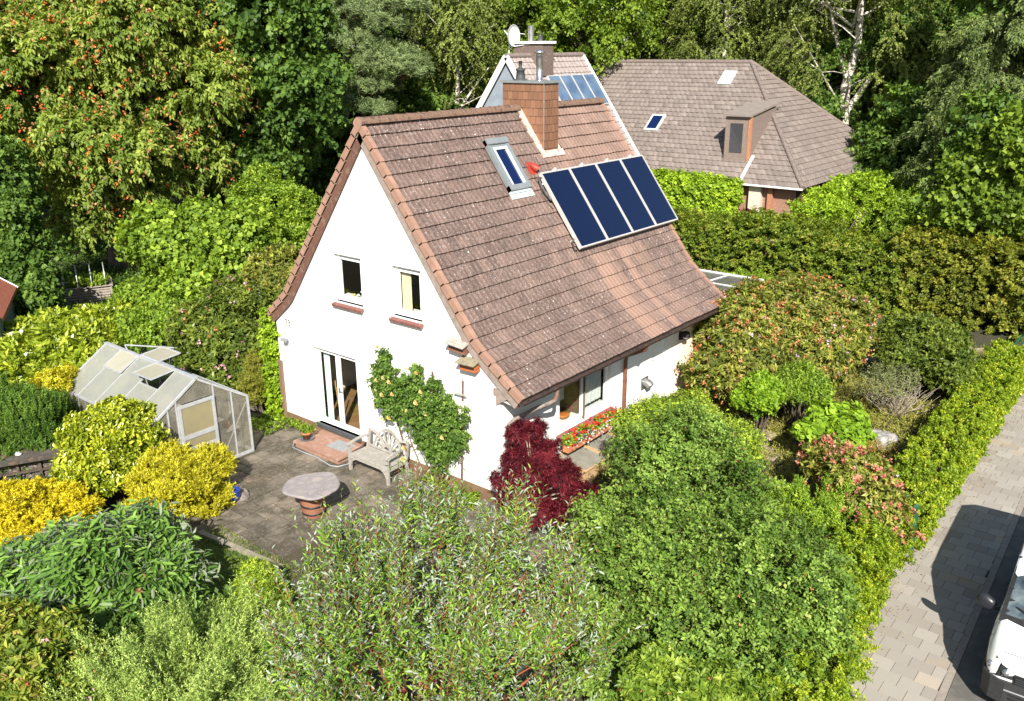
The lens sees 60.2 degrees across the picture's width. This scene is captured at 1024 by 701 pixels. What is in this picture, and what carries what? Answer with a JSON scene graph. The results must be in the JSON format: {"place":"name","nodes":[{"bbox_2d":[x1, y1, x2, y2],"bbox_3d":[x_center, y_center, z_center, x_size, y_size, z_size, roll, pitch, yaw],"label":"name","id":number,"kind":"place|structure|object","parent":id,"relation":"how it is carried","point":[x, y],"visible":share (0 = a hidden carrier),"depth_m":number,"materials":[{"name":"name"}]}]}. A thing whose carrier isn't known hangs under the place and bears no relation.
{"place":"outdoors","nodes":[
{"label":"outdoors","id":0,"kind":"place"},
{"bbox_2d":[194,523,302,624],"bbox_3d":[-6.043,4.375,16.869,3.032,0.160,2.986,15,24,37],"label":"grass","id":1,"kind":"structure","parent":0,"point":[231,562],"depth_m":17.57,"materials":[{"name":"green plant"}]},
{"bbox_2d":[101,395,574,597],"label":"terrace","id":2,"kind":"structure","parent":0,"point":[260,488],"depth_m":19.86,"materials":[{"name":"grey stone"}]},
{"bbox_2d":[121,437,239,520],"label":"golden cypress bush","id":3,"kind":"object","parent":2,"relation":"on","point":[194,485],"visible":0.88,"depth_m":18.98,"materials":[{"name":"yellow plant"}]},
{"bbox_2d":[235,349,265,418],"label":"thuja bush","id":4,"kind":"object","parent":2,"relation":"on","point":[251,382],"visible":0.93,"depth_m":23.74,"materials":[{"name":"green plant"}]},
{"bbox_2d":[282,472,339,518],"bbox_3d":[-4.274,3.213,19.074,1.208,0.750,1.264,15,24,37],"label":"stone table","id":5,"kind":"object","parent":2,"relation":"on","point":[305,489],"visible":0.92,"depth_m":18.91,"materials":[{"name":"grey stone"}]},
{"bbox_2d":[293,429,364,464],"bbox_3d":[-4.592,2.426,22.260,1.750,0.175,0.940,15,24,37],"label":"doorstep","id":6,"kind":"object","parent":2,"relation":"on","point":[319,442],"visible":0.75,"depth_m":22.12,"materials":[{"name":"red brick"}]},
{"bbox_2d":[298,422,317,441],"bbox_3d":[-5.199,2.026,22.418,0.463,0.486,0.398,5,20,15],"label":"flower pot","id":7,"kind":"object","parent":6,"relation":"on","point":[306,436],"visible":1,"depth_m":22.41,"materials":[{"name":"ceramic"}]},
{"bbox_2d":[235,410,482,510],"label":"flowering plants","id":8,"kind":"object","parent":2,"relation":"on","point":[293,423],"visible":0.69,"depth_m":23.27,"materials":[{"name":"green plant"}]},
{"bbox_2d":[346,427,409,485],"bbox_3d":[-3.164,2.447,20.927,1.385,0.989,0.781,15,24,37],"label":"garden bench","id":9,"kind":"object","parent":2,"relation":"on","point":[369,455],"visible":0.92,"depth_m":20.96,"materials":[{"name":"grey wood"}]},
{"bbox_2d":[365,344,472,489],"bbox_3d":[-2.154,1.558,20.125,3.158,3.182,0.625,15,24,37],"label":"climbing rose","id":10,"kind":"object","parent":2,"relation":"on","point":[441,435],"visible":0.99,"depth_m":19.89,"materials":[{"name":"green plant"}]},
{"bbox_2d":[484,415,602,532],"bbox_3d":[0.601,2.721,18.010,2.435,2.317,2.015,15,24,37],"label":"japanese maple","id":11,"kind":"object","parent":2,"relation":"on","point":[536,451],"visible":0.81,"depth_m":17.91,"materials":[{"name":"red plant"}]},
{"bbox_2d":[37,73,1022,700],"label":"ground","id":12,"kind":"structure","parent":0,"point":[981,337],"depth_m":22.18,"materials":[{"name":"soil"}]},
{"bbox_2d":[0,277,17,337],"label":"garage","id":13,"kind":"structure","parent":12,"relation":"on","point":[8,290],"depth_m":27.90,"materials":[{"name":"red brick"}]},
{"bbox_2d":[0,443,61,481],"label":"insect hotel","id":14,"kind":"structure","parent":12,"relation":"on","point":[37,463],"depth_m":20.08,"materials":[{"name":"brown wood"}]},
{"bbox_2d":[0,130,72,316],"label":"elder bush","id":15,"kind":"object","parent":12,"relation":"on","point":[29,268],"visible":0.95,"depth_m":31.55,"materials":[{"name":"green plant"}]},
{"bbox_2d":[0,475,106,545],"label":"golden spruce bush","id":16,"kind":"object","parent":12,"relation":"on","point":[39,500],"visible":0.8,"depth_m":17.61,"materials":[{"name":"yellow plant"}]},
{"bbox_2d":[0,595,125,700],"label":"rhododendron bush","id":17,"kind":"object","parent":12,"relation":"on","point":[36,646],"visible":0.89,"depth_m":12.34,"materials":[{"name":"green plant"}]},
{"bbox_2d":[0,295,144,387],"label":"laurel bush","id":18,"kind":"object","parent":12,"relation":"on","point":[41,339],"visible":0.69,"depth_m":25.86,"materials":[{"name":"green plant"}]},
{"bbox_2d":[55,262,112,307],"bbox_3d":[-17.244,-2.625,35.083,2.500,1.590,1.492,-9,21,-24],"label":"raised bed","id":19,"kind":"object","parent":12,"relation":"on","point":[93,287],"visible":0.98,"depth_m":34.88,"materials":[{"name":"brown wood"}]},
{"bbox_2d":[0,498,224,642],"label":"buddleia bush","id":20,"kind":"object","parent":12,"relation":"on","point":[132,558],"visible":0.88,"depth_m":14.75,"materials":[{"name":"green plant"}]},
{"bbox_2d":[83,608,159,699],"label":"laurustinus bush","id":21,"kind":"object","parent":12,"relation":"on","point":[112,626],"visible":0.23,"depth_m":13.80,"materials":[{"name":"green plant"}]},
{"bbox_2d":[0,0,259,273],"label":"cherry tree","id":22,"kind":"object","parent":12,"relation":"on","point":[100,148],"visible":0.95,"depth_m":34.96,"materials":[{"name":"green plant"}]},
{"bbox_2d":[105,275,189,353],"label":"dogwood bush","id":23,"kind":"object","parent":12,"relation":"on","point":[146,323],"visible":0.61,"depth_m":27.65,"materials":[{"name":"green plant"}]},
{"bbox_2d":[0,228,381,700],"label":"ground cover","id":24,"kind":"object","parent":12,"relation":"on","point":[68,256],"visible":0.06,"depth_m":38.67,"materials":[{"name":"green plant"}]},
{"bbox_2d":[28,573,372,700],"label":"juniper bush","id":25,"kind":"object","parent":12,"relation":"on","point":[224,673],"visible":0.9,"depth_m":12.33,"materials":[{"name":"green plant"}]},
{"bbox_2d":[113,192,291,309],"bbox_3d":[-10.752,-3.058,31.335,6.210,4.869,6.332,-6,20,-17],"label":"hazel bush","id":26,"kind":"object","parent":12,"relation":"on","point":[191,247],"visible":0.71,"depth_m":30.37,"materials":[{"name":"green plant"}]},
{"bbox_2d":[163,275,281,402],"bbox_3d":[-8.201,-0.323,25.739,3.845,3.240,4.597,-6,20,-16],"label":"rhododendron bush","id":27,"kind":"object","parent":12,"relation":"on","point":[214,331],"visible":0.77,"depth_m":24.54,"materials":[{"name":"green plant"}]},
{"bbox_2d":[185,117,334,208],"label":"elder bush","id":28,"kind":"object","parent":12,"relation":"on","point":[222,198],"visible":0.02,"depth_m":47.63,"materials":[{"name":"green plant"}]},
{"bbox_2d":[225,240,299,292],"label":"rhododendron bush","id":29,"kind":"object","parent":12,"relation":"on","point":[273,264],"visible":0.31,"depth_m":29.11,"materials":[{"name":"green plant"}]},
{"bbox_2d":[179,0,355,187],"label":"maple tree","id":30,"kind":"object","parent":12,"relation":"on","point":[302,77],"visible":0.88,"depth_m":38.31,"materials":[{"name":"green plant"}]},
{"bbox_2d":[224,160,321,249],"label":"hawthorn bush","id":31,"kind":"object","parent":12,"relation":"on","point":[296,208],"visible":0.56,"depth_m":35.57,"materials":[{"name":"green plant"}]},
{"bbox_2d":[47,401,565,699],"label":"terrace bed","id":32,"kind":"object","parent":12,"relation":"on","point":[116,498],"visible":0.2,"depth_m":17.53,"materials":[{"name":"soil"}]},
{"bbox_2d":[0,371,79,477],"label":"yew bush","id":33,"kind":"object","parent":32,"relation":"on","point":[31,416],"visible":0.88,"depth_m":20.46,"materials":[{"name":"green plant"}]},
{"bbox_2d":[27,362,78,405],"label":"gold privet bush","id":34,"kind":"object","parent":32,"relation":"on","point":[64,374],"visible":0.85,"depth_m":21.92,"materials":[{"name":"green plant"}]},
{"bbox_2d":[48,394,171,501],"bbox_3d":[-9.123,2.172,19.803,2.364,2.376,2.837,15,24,37],"label":"holly bush","id":35,"kind":"object","parent":32,"relation":"on","point":[105,444],"visible":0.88,"depth_m":19.25,"materials":[{"name":"green plant"}]},
{"bbox_2d":[69,342,253,460],"bbox_3d":[-8.932,1.301,22.125,4.305,2.454,2.650,15,24,37],"label":"greenhouse","id":36,"kind":"object","parent":32,"relation":"on","point":[100,376],"visible":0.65,"depth_m":21.41,"materials":[{"name":"glass"}]},
{"bbox_2d":[177,395,221,460],"bbox_3d":[-7.357,2.017,20.886,0.090,1.760,0.940,15,24,37],"label":"door","id":37,"kind":"structure","parent":36,"relation":"in","point":[198,423],"depth_m":20.79,"materials":[{"name":"glass"}]},
{"bbox_2d":[198,530,283,568],"bbox_3d":[-5.504,4.021,17.840,2.434,0.070,0.120,12,22,32],"label":"edging","id":38,"kind":"object","parent":32,"relation":"on","point":[230,545],"visible":0.79,"depth_m":17.88,"materials":[{"name":"stone"}]},
{"bbox_2d":[216,554,296,637],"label":"box bush","id":39,"kind":"object","parent":32,"relation":"on","point":[257,568],"visible":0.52,"depth_m":15.63,"materials":[{"name":"green plant"}]},
{"bbox_2d":[301,88,405,203],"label":"elder bush","id":40,"kind":"object","parent":12,"relation":"on","point":[326,171],"visible":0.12,"depth_m":49.78,"materials":[{"name":"green plant"}]},
{"bbox_2d":[316,0,436,137],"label":"pine tree","id":41,"kind":"object","parent":12,"relation":"on","point":[402,56],"visible":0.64,"depth_m":45.99,"materials":[{"name":"green plant"}]},
{"bbox_2d":[372,72,467,115],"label":"elder bush","id":42,"kind":"object","parent":12,"relation":"on","point":[419,100],"visible":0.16,"depth_m":52.44,"materials":[{"name":"green plant"}]},
{"bbox_2d":[371,0,486,111],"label":"beech tree","id":43,"kind":"object","parent":12,"relation":"on","point":[394,33],"visible":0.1,"depth_m":58.02,"materials":[{"name":"green plant"}]},
{"bbox_2d":[241,438,657,700],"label":"willow bush","id":44,"kind":"object","parent":12,"relation":"on","point":[464,635],"visible":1,"depth_m":10.85,"materials":[{"name":"green plant"}]},
{"bbox_2d":[402,0,520,111],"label":"birch tree","id":45,"kind":"object","parent":12,"relation":"on","point":[464,13],"visible":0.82,"depth_m":51.92,"materials":[{"name":"green plant"}]},
{"bbox_2d":[256,50,724,505],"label":"house","id":46,"kind":"structure","parent":12,"relation":"on","point":[524,242],"depth_m":21.21,"materials":[{"name":"tile"}]},
{"bbox_2d":[255,305,284,420],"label":"ivy","id":47,"kind":"object","parent":46,"relation":"attached to","point":[267,335],"visible":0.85,"depth_m":23.56,"materials":[{"name":"green plant"}]},
{"bbox_2d":[316,347,360,434],"bbox_3d":[-4.363,1.013,22.408,1.660,2.090,0.130,15,24,37],"label":"terrace door","id":48,"kind":"structure","parent":46,"relation":"in","point":[341,423],"depth_m":22.57,"materials":[{"name":"white"}]},
{"bbox_2d":[336,254,362,304],"bbox_3d":[-3.799,-1.706,20.998,1.000,1.160,0.088,15,24,37],"label":"window","id":49,"kind":"structure","parent":46,"relation":"in","point":[342,296],"depth_m":21.13,"materials":[{"name":"white"}]},
{"bbox_2d":[394,266,422,319],"bbox_3d":[-2.267,-1.309,19.808,0.940,1.160,0.088,15,24,37],"label":"window","id":50,"kind":"structure","parent":46,"relation":"in","point":[398,270],"depth_m":19.92,"materials":[{"name":"white"}]},
{"bbox_2d":[390,371,465,492],"bbox_3d":[-2.015,1.712,20.324,2.681,2.756,0.068,15,24,37],"label":"rose trellis","id":51,"kind":"object","parent":46,"relation":"attached to","point":[462,395],"visible":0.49,"depth_m":19.85,"materials":[{"name":"grey wood"}]},
{"bbox_2d":[444,336,468,354],"bbox_3d":[-1.169,-0.094,18.907,0.546,0.300,0.282,15,24,37],"label":"bird box","id":52,"kind":"object","parent":46,"relation":"attached to","point":[457,345],"visible":1,"depth_m":18.86,"materials":[{"name":"grey wood"}]},
{"bbox_2d":[454,355,479,372],"bbox_3d":[-0.939,0.306,18.847,0.543,0.284,0.282,15,24,37],"label":"bird box","id":53,"kind":"object","parent":46,"relation":"attached to","point":[468,364],"visible":1,"depth_m":18.80,"materials":[{"name":"brown wood"}]},
{"bbox_2d":[482,136,534,199],"bbox_3d":[-0.092,-4.517,21.775,1.002,1.402,0.880,15,24,37],"label":"roof window","id":54,"kind":"structure","parent":46,"relation":"in","point":[499,150],"depth_m":21.70,"materials":[{"name":"white"}]},
{"bbox_2d":[559,423,597,453],"bbox_3d":[1.530,2.076,20.748,0.721,0.542,0.999,15,24,37],"label":"flower box","id":55,"kind":"object","parent":46,"relation":"attached to","point":[575,439],"visible":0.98,"depth_m":20.65,"materials":[{"name":"ceramic"}]},
{"bbox_2d":[558,366,608,430],"bbox_3d":[1.692,0.975,21.382,0.088,1.440,2.220,15,24,37],"label":"window","id":56,"kind":"structure","parent":46,"relation":"in","point":[603,403],"depth_m":21.51,"materials":[{"name":"white"}]},
{"bbox_2d":[578,413,612,442],"bbox_3d":[1.990,1.865,21.293,0.693,0.580,0.952,15,24,37],"label":"flower box","id":57,"kind":"object","parent":46,"relation":"attached to","point":[596,428],"visible":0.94,"depth_m":21.24,"materials":[{"name":"ceramic"}]},
{"bbox_2d":[648,337,667,398],"bbox_3d":[3.966,0.447,23.983,0.170,2.080,0.930,15,24,37],"label":"house door","id":58,"kind":"structure","parent":46,"relation":"in","point":[659,350],"depth_m":24.09,"materials":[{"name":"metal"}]},
{"bbox_2d":[444,0,590,73],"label":"oak tree","id":59,"kind":"object","parent":12,"relation":"on","point":[513,21],"visible":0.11,"depth_m":60.02,"materials":[{"name":"green plant"}]},
{"bbox_2d":[498,0,668,76],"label":"oak tree","id":60,"kind":"object","parent":12,"relation":"on","point":[614,33],"visible":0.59,"depth_m":56.23,"materials":[{"name":"green plant"}]},
{"bbox_2d":[560,427,634,483],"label":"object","id":61,"kind":"object","parent":12,"relation":"on","point":[586,457],"visible":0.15,"depth_m":20.93,"materials":[{"name":"grey stone"}]},
{"bbox_2d":[581,0,704,58],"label":"oak tree","id":62,"kind":"object","parent":12,"relation":"on","point":[648,49],"visible":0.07,"depth_m":62.99,"materials":[{"name":"green plant"}]},
{"bbox_2d":[476,26,866,243],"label":"neighbour house","id":63,"kind":"structure","parent":12,"relation":"on","point":[666,106],"depth_m":48.80,"materials":[{"name":"tile"}]},
{"bbox_2d":[504,25,528,52],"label":"satellite dish","id":64,"kind":"object","parent":63,"relation":"attached to","point":[514,33],"visible":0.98,"depth_m":45.04,"materials":[{"name":"white metal"}]},
{"bbox_2d":[614,639,760,700],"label":"skimmia bush","id":65,"kind":"object","parent":12,"relation":"on","point":[654,671],"visible":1,"depth_m":11.60,"materials":[{"name":"green plant"}]},
{"bbox_2d":[607,385,768,472],"bbox_3d":[3.718,2.227,18.599,3.363,2.864,2.543,15,24,37],"label":"spindle bush","id":66,"kind":"object","parent":12,"relation":"on","point":[749,435],"visible":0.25,"depth_m":18.31,"materials":[{"name":"green plant"}]},
{"bbox_2d":[650,165,745,216],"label":"ivy wall","id":67,"kind":"structure","parent":12,"relation":"on","point":[706,192],"depth_m":46.03,"materials":[{"name":"green plant"}]},
{"bbox_2d":[622,0,773,62],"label":"oak tree","id":68,"kind":"object","parent":12,"relation":"on","point":[657,53],"visible":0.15,"depth_m":62.95,"materials":[{"name":"green plant"}]},
{"bbox_2d":[539,396,878,700],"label":"cotoneaster bush","id":69,"kind":"object","parent":12,"relation":"on","point":[690,562],"visible":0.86,"depth_m":13.58,"materials":[{"name":"green plant"}]},
{"bbox_2d":[659,0,792,68],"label":"birch tree","id":70,"kind":"object","parent":12,"relation":"on","point":[684,47],"visible":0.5,"depth_m":59.20,"materials":[{"name":"green plant"}]},
{"bbox_2d":[700,269,765,289],"bbox_3d":[5.615,-1.071,28.271,3.659,2.745,3.360,15,24,37],"label":"glass canopy","id":71,"kind":"object","parent":12,"relation":"on","point":[723,280],"visible":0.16,"depth_m":28.14,"materials":[{"name":"white"}]},
{"bbox_2d":[728,368,784,436],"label":"box ball bush","id":72,"kind":"object","parent":12,"relation":"on","point":[758,392],"visible":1,"depth_m":21.92,"materials":[{"name":"green plant"}]},
{"bbox_2d":[698,0,855,71],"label":"oak tree","id":73,"kind":"object","parent":12,"relation":"on","point":[760,20],"visible":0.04,"depth_m":63.01,"materials":[{"name":"green plant"}]},
{"bbox_2d":[674,269,881,412],"bbox_3d":[7.592,-0.349,25.257,5.059,3.399,6.752,15,24,37],"label":"rhododendron bush","id":74,"kind":"object","parent":12,"relation":"on","point":[821,321],"visible":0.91,"depth_m":23.95,"materials":[{"name":"green plant"}]},
{"bbox_2d":[588,342,1012,570],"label":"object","id":75,"kind":"structure","parent":12,"relation":"on","point":[881,415],"depth_m":23.35,"materials":[{"name":"brown soil"}]},
{"bbox_2d":[771,356,834,428],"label":"privet bush","id":76,"kind":"object","parent":12,"relation":"on","point":[800,380],"visible":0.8,"depth_m":22.30,"materials":[{"name":"green plant"}]},
{"bbox_2d":[671,205,939,316],"bbox_3d":[10.449,-4.378,37.175,14.347,3.376,3.874,18,26,42],"label":"tall hedge","id":77,"kind":"object","parent":12,"relation":"on","point":[839,252],"visible":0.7,"depth_m":34.94,"materials":[{"name":"green plant"}]},
{"bbox_2d":[769,28,859,103],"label":"beech tree","id":78,"kind":"object","parent":12,"relation":"on","point":[832,80],"visible":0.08,"depth_m":57.79,"materials":[{"name":"green plant"}]},
{"bbox_2d":[787,78,847,155],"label":"elder bush","id":79,"kind":"object","parent":12,"relation":"on","point":[833,106],"visible":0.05,"depth_m":54.61,"materials":[{"name":"green plant"}]},
{"bbox_2d":[757,471,897,564],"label":"cypress bush","id":80,"kind":"object","parent":12,"relation":"on","point":[825,508],"visible":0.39,"depth_m":16.87,"materials":[{"name":"green plant"}]},
{"bbox_2d":[787,396,877,446],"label":"magnolia bush","id":81,"kind":"object","parent":12,"relation":"on","point":[843,420],"visible":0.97,"depth_m":20.39,"materials":[{"name":"green plant"}]},
{"bbox_2d":[753,493,918,700],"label":"privet hedge","id":82,"kind":"object","parent":12,"relation":"on","point":[875,581],"visible":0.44,"depth_m":14.55,"materials":[{"name":"green plant"}]},
{"bbox_2d":[785,169,900,228],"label":"spirea bush","id":83,"kind":"object","parent":12,"relation":"on","point":[827,205],"visible":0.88,"depth_m":41.29,"materials":[{"name":"green plant"}]},
{"bbox_2d":[752,0,964,125],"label":"birch tree","id":84,"kind":"object","parent":12,"relation":"on","point":[836,17],"visible":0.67,"depth_m":53.93,"materials":[{"name":"green plant"}]},
{"bbox_2d":[795,432,926,546],"bbox_3d":[6.929,2.886,17.806,1.833,2.068,3.560,-4,19,-9],"label":"rhododendron bush","id":85,"kind":"object","parent":12,"relation":"on","point":[876,484],"visible":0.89,"depth_m":17.11,"materials":[{"name":"green plant"}]},
{"bbox_2d":[814,17,922,135],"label":"beech tree","id":86,"kind":"object","parent":12,"relation":"on","point":[854,117],"visible":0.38,"depth_m":55.69,"materials":[{"name":"green plant"}]},
{"bbox_2d":[821,169,924,235],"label":"ivy wall","id":87,"kind":"structure","parent":12,"relation":"on","point":[844,183],"depth_m":46.34,"materials":[{"name":"green plant"}]},
{"bbox_2d":[843,111,909,170],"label":"elder bush","id":88,"kind":"object","parent":12,"relation":"on","point":[877,143],"visible":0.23,"depth_m":49.04,"materials":[{"name":"green plant"}]},
{"bbox_2d":[868,429,898,452],"bbox_3d":[9.313,2.207,22.265,0.808,0.338,1.132,10,22,28],"label":"boulder","id":89,"kind":"object","parent":12,"relation":"on","point":[889,436],"visible":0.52,"depth_m":22.04,"materials":[{"name":"grey stone"}]},
{"bbox_2d":[850,360,939,416],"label":"bare shrub","id":90,"kind":"object","parent":12,"relation":"on","point":[890,384],"visible":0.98,"depth_m":23.09,"materials":[{"name":"grey plant"}]},
{"bbox_2d":[850,76,951,176],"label":"elder bush","id":91,"kind":"object","parent":12,"relation":"on","point":[898,111],"visible":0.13,"depth_m":48.58,"materials":[{"name":"green plant"}]},
{"bbox_2d":[871,181,930,235],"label":"azalea bush","id":92,"kind":"object","parent":12,"relation":"on","point":[901,216],"visible":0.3,"depth_m":42.15,"materials":[{"name":"green plant"}]},
{"bbox_2d":[870,311,984,395],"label":"rhododendron bush","id":93,"kind":"object","parent":12,"relation":"on","point":[935,349],"visible":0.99,"depth_m":24.80,"materials":[{"name":"green plant"}]},
{"bbox_2d":[896,69,970,171],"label":"elder bush","id":94,"kind":"object","parent":12,"relation":"on","point":[914,101],"visible":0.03,"depth_m":47.75,"materials":[{"name":"green plant"}]},
{"bbox_2d":[858,0,1009,135],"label":"beech tree","id":95,"kind":"object","parent":12,"relation":"on","point":[903,15],"visible":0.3,"depth_m":51.99,"materials":[{"name":"green plant"}]},
{"bbox_2d":[880,221,1023,341],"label":"tall hedge","id":96,"kind":"object","parent":12,"relation":"on","point":[958,293],"visible":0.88,"depth_m":31.08,"materials":[{"name":"green plant"}]},
{"bbox_2d":[890,0,1023,261],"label":"spruce tree","id":97,"kind":"object","parent":12,"relation":"on","point":[983,51],"visible":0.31,"depth_m":41.52,"materials":[{"name":"green plant"}]},
{"bbox_2d":[892,338,1023,550],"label":"privet hedge","id":98,"kind":"object","parent":12,"relation":"on","point":[933,436],"visible":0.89,"depth_m":20.61,"materials":[{"name":"green plant"}]},
{"bbox_2d":[912,84,1023,258],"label":"elder bush","id":99,"kind":"object","parent":12,"relation":"on","point":[988,108],"visible":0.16,"depth_m":39.38,"materials":[{"name":"green plant"}]},
{"bbox_2d":[914,99,1023,314],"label":"lime tree","id":100,"kind":"object","parent":12,"relation":"on","point":[981,188],"visible":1,"depth_m":30.81,"materials":[{"name":"green plant"}]},
{"bbox_2d":[954,0,1023,110],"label":"beech tree","id":101,"kind":"object","parent":12,"relation":"on","point":[968,3],"visible":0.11,"depth_m":42.09,"materials":[{"name":"green plant"}]},
{"bbox_2d":[796,394,1023,700],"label":"pavement","id":102,"kind":"structure","parent":0,"point":[893,643],"depth_m":16.60,"materials":[{"name":"grey concrete"}]},
{"bbox_2d":[945,509,1023,700],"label":"road","id":103,"kind":"structure","parent":0,"point":[965,685],"depth_m":14.99,"materials":[{"name":"grey asphalt"}]},
{"bbox_2d":[935,492,1023,700],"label":"kerb","id":104,"kind":"structure","parent":103,"relation":"on","point":[954,664],"depth_m":15.66,"materials":[{"name":"concrete"}]},
{"bbox_2d":[976,541,1023,700],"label":"van","id":105,"kind":"object","parent":103,"relation":"on","point":[1002,677],"visible":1,"depth_m":13.36,"materials":[{"name":"white paint"}]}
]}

